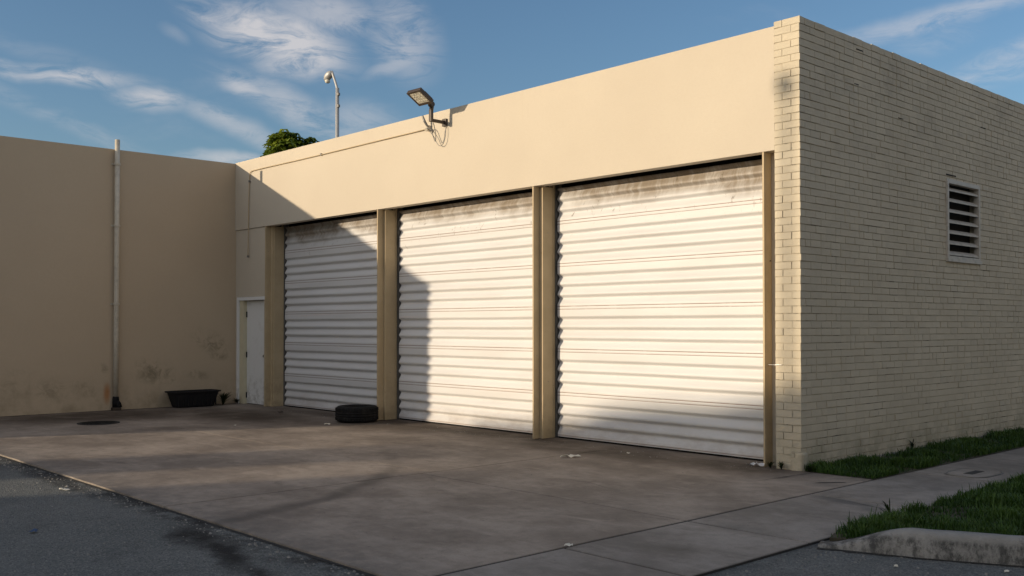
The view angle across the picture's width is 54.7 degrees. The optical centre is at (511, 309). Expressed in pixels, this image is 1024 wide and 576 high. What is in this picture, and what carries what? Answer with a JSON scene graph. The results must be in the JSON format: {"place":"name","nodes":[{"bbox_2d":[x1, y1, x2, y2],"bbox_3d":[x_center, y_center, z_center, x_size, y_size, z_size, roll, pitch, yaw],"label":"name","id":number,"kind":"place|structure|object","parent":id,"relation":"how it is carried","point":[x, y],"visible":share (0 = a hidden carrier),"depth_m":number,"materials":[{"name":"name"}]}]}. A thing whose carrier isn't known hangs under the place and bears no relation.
{"place":"outdoors","nodes":[
{"label":"outdoors","id":0,"kind":"place"},
{"bbox_2d":[0,403,870,575],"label":"concrete apron","id":1,"kind":"object","parent":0,"point":[325,500],"visible":0.98,"depth_m":9.63,"materials":[{"name":"grey concrete"}]},
{"bbox_2d":[77,421,119,424],"bbox_3d":[-6.413,1.763,15.344,0.620,0.022,0.620,1,-1,-43],"label":"drain cover","id":2,"kind":"object","parent":1,"relation":"on","point":[97,422],"visible":1,"depth_m":15.30,"materials":[{"name":"black metal"}]},
{"bbox_2d":[0,136,235,416],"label":"neighbouring building","id":3,"kind":"structure","parent":1,"relation":"on","point":[177,281],"depth_m":17.73,"materials":[{"name":"beige paint"}]},
{"bbox_2d":[110,139,121,410],"bbox_3d":[-7.090,-0.623,17.760,0.177,4.860,0.152,1,-1,-43],"label":"vertical pipe","id":4,"kind":"object","parent":3,"relation":"attached to","point":[116,404],"visible":1,"depth_m":17.74,"materials":[{"name":"beige metal"}]},
{"bbox_2d":[165,389,220,407],"bbox_3d":[-5.961,1.667,18.492,0.956,0.298,0.474,1,-1,-43],"label":"plastic tub","id":5,"kind":"object","parent":1,"relation":"on","point":[192,398],"visible":1,"depth_m":18.32,"materials":[{"name":"black plastic"}]},
{"bbox_2d":[218,392,232,404],"bbox_3d":[-5.468,1.699,18.878,0.477,0.253,0.454,1,-1,-43],"label":"weed","id":6,"kind":"object","parent":1,"relation":"on","point":[224,398],"visible":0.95,"depth_m":18.84,"materials":[{"name":"green plant"}]},
{"bbox_2d":[335,404,378,422],"bbox_3d":[-2.442,1.639,15.577,0.676,0.248,0.676,1,-1,-43],"label":"tyre","id":7,"kind":"object","parent":1,"relation":"on","point":[356,413],"visible":1,"depth_m":15.31,"materials":[{"name":"black rubber"}]},
{"bbox_2d":[96,437,886,509],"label":"pavement cracks","id":8,"kind":"object","parent":1,"relation":"on","point":[705,496],"visible":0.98,"depth_m":9.48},
{"bbox_2d":[239,403,775,467],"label":"threshold slab","id":9,"kind":"structure","parent":1,"relation":"on","point":[665,452],"depth_m":12.90,"materials":[{"name":"concrete"}]},
{"bbox_2d":[560,454,580,457],"bbox_3d":[0.668,1.674,11.300,0.243,0.036,0.090,0,-1,0],"label":"paper scrap","id":10,"kind":"object","parent":1,"relation":"on","point":[571,455],"visible":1,"depth_m":11.29,"materials":[{"name":"white paper"}]},
{"bbox_2d":[235,15,1023,471],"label":"garage building","id":11,"kind":"structure","parent":1,"relation":"on","point":[795,243],"depth_m":12.63,"materials":[{"name":"beige paint"}]},
{"bbox_2d":[236,296,264,404],"bbox_3d":[-4.953,0.795,18.969,0.152,2.064,1.098,1,-1,-43],"label":"service door","id":12,"kind":"structure","parent":11,"relation":"in","point":[250,314],"depth_m":19.12,"materials":[{"name":"white paint"}]},
{"bbox_2d":[247,129,424,257],"bbox_3d":[-3.177,-1.864,16.959,0.034,1.672,5.597,1,-1,-43],"label":"electrical conduit","id":13,"kind":"object","parent":11,"relation":"attached to","point":[321,154],"visible":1,"depth_m":17.47,"materials":[{"name":"beige metal"}]},
{"bbox_2d":[283,208,397,411],"bbox_3d":[-3.086,0.050,17.400,0.082,3.500,3.510,1,-1,-43],"label":"roller door","id":14,"kind":"structure","parent":11,"relation":"in","point":[330,355],"depth_m":17.50,"materials":[{"name":"white paint"}]},
{"bbox_2d":[406,87,446,145],"bbox_3d":[-1.262,-2.776,14.450,0.464,0.721,0.895,0,-1,21],"label":"wall floodlight","id":15,"kind":"object","parent":11,"relation":"attached to","point":[420,96],"depth_m":14.29,"materials":[{"name":"grey metal"}]},
{"bbox_2d":[397,192,532,434],"bbox_3d":[-0.639,0.005,14.760,0.082,3.500,3.490,1,-1,-43],"label":"roller door","id":16,"kind":"structure","parent":11,"relation":"in","point":[465,354],"depth_m":14.76,"materials":[{"name":"white paint"}]},
{"bbox_2d":[555,159,763,460],"bbox_3d":[1.795,-0.041,12.133,0.082,3.500,3.475,1,-1,-43],"label":"roller door","id":17,"kind":"structure","parent":11,"relation":"in","point":[659,277],"depth_m":12.05,"materials":[{"name":"white paint"}]},
{"bbox_2d":[750,462,763,465],"bbox_3d":[2.619,1.652,10.586,0.166,0.047,0.057,-1,-1,27],"label":"foil scrap","id":18,"kind":"object","parent":1,"relation":"on","point":[759,464],"visible":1,"depth_m":10.57,"materials":[{"name":"silver metal"}]},
{"bbox_2d":[0,457,1023,575],"bbox_3d":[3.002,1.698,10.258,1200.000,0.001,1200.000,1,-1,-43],"label":"asphalt ground","id":19,"kind":"structure","parent":0,"point":[66,547],"depth_m":6.72,"materials":[{"name":"grey asphalt"}]},
{"bbox_2d":[0,456,375,575],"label":"apron edge gap","id":20,"kind":"object","parent":19,"relation":"on","point":[318,558],"visible":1,"depth_m":7.47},
{"bbox_2d":[260,129,318,156],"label":"broadleaf tree","id":21,"kind":"object","parent":19,"relation":"on","point":[281,140],"visible":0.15,"depth_m":44.93,"materials":[{"name":"green plant"}]},
{"bbox_2d":[324,71,339,137],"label":"street lamp","id":22,"kind":"object","parent":19,"relation":"on","point":[328,75],"visible":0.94,"depth_m":42.29,"materials":[{"name":"metal"}]},
{"bbox_2d":[0,404,1021,575],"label":"loose grit","id":23,"kind":"object","parent":19,"relation":"on","point":[354,571],"visible":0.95,"depth_m":7.38,"materials":[{"name":"grey gravel"}]},
{"bbox_2d":[817,548,1023,566],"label":"gutter dirt","id":24,"kind":"structure","parent":19,"relation":"on","point":[917,557],"depth_m":6.50,"materials":[{"name":"brown soil"}]},
{"bbox_2d":[818,528,1023,565],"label":"kerb","id":25,"kind":"structure","parent":19,"relation":"on","point":[978,547],"depth_m":6.46,"materials":[{"name":"concrete"}]},
{"bbox_2d":[0,0,1023,163],"label":"sky","id":26,"kind":"structure","parent":0,"point":[209,80],"materials":[{"name":"blue"}]},
{"bbox_2d":[442,448,1023,575],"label":"sidewalk","id":27,"kind":"structure","parent":0,"point":[691,548],"depth_m":7.17,"materials":[{"name":"grey concrete"}]},
{"bbox_2d":[437,449,1014,575],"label":"joint filler","id":28,"kind":"object","parent":27,"relation":"in","point":[753,560],"visible":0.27,"depth_m":6.69,"materials":[{"name":"black rubber"}]},
{"bbox_2d":[944,468,1002,477],"bbox_3d":[4.708,1.670,10.081,0.664,0.019,0.444,1,-1,-43],"label":"utility cover","id":29,"kind":"object","parent":27,"relation":"on","point":[974,473],"visible":1,"depth_m":10.02,"materials":[{"name":"concrete"}]},
{"bbox_2d":[806,438,1023,479],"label":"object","id":30,"kind":"structure","parent":0,"point":[940,464],"depth_m":10.86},
{"bbox_2d":[804,426,1023,478],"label":"wall grass","id":31,"kind":"structure","parent":30,"relation":"on","point":[875,467],"depth_m":11.11,"materials":[{"name":"green plant"}]},
{"bbox_2d":[830,471,1023,540],"bbox_3d":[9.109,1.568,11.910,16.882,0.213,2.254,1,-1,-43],"label":"verge grass","id":32,"kind":"structure","parent":0,"point":[999,507],"depth_m":7.39,"materials":[{"name":"green plant"}]},
{"bbox_2d":[866,498,890,512],"bbox_3d":[2.846,1.538,7.628,0.256,0.150,0.155,1,-1,-43],"label":"weed","id":33,"kind":"object","parent":32,"relation":"on","point":[887,507],"visible":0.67,"depth_m":7.59,"materials":[{"name":"green plant"}]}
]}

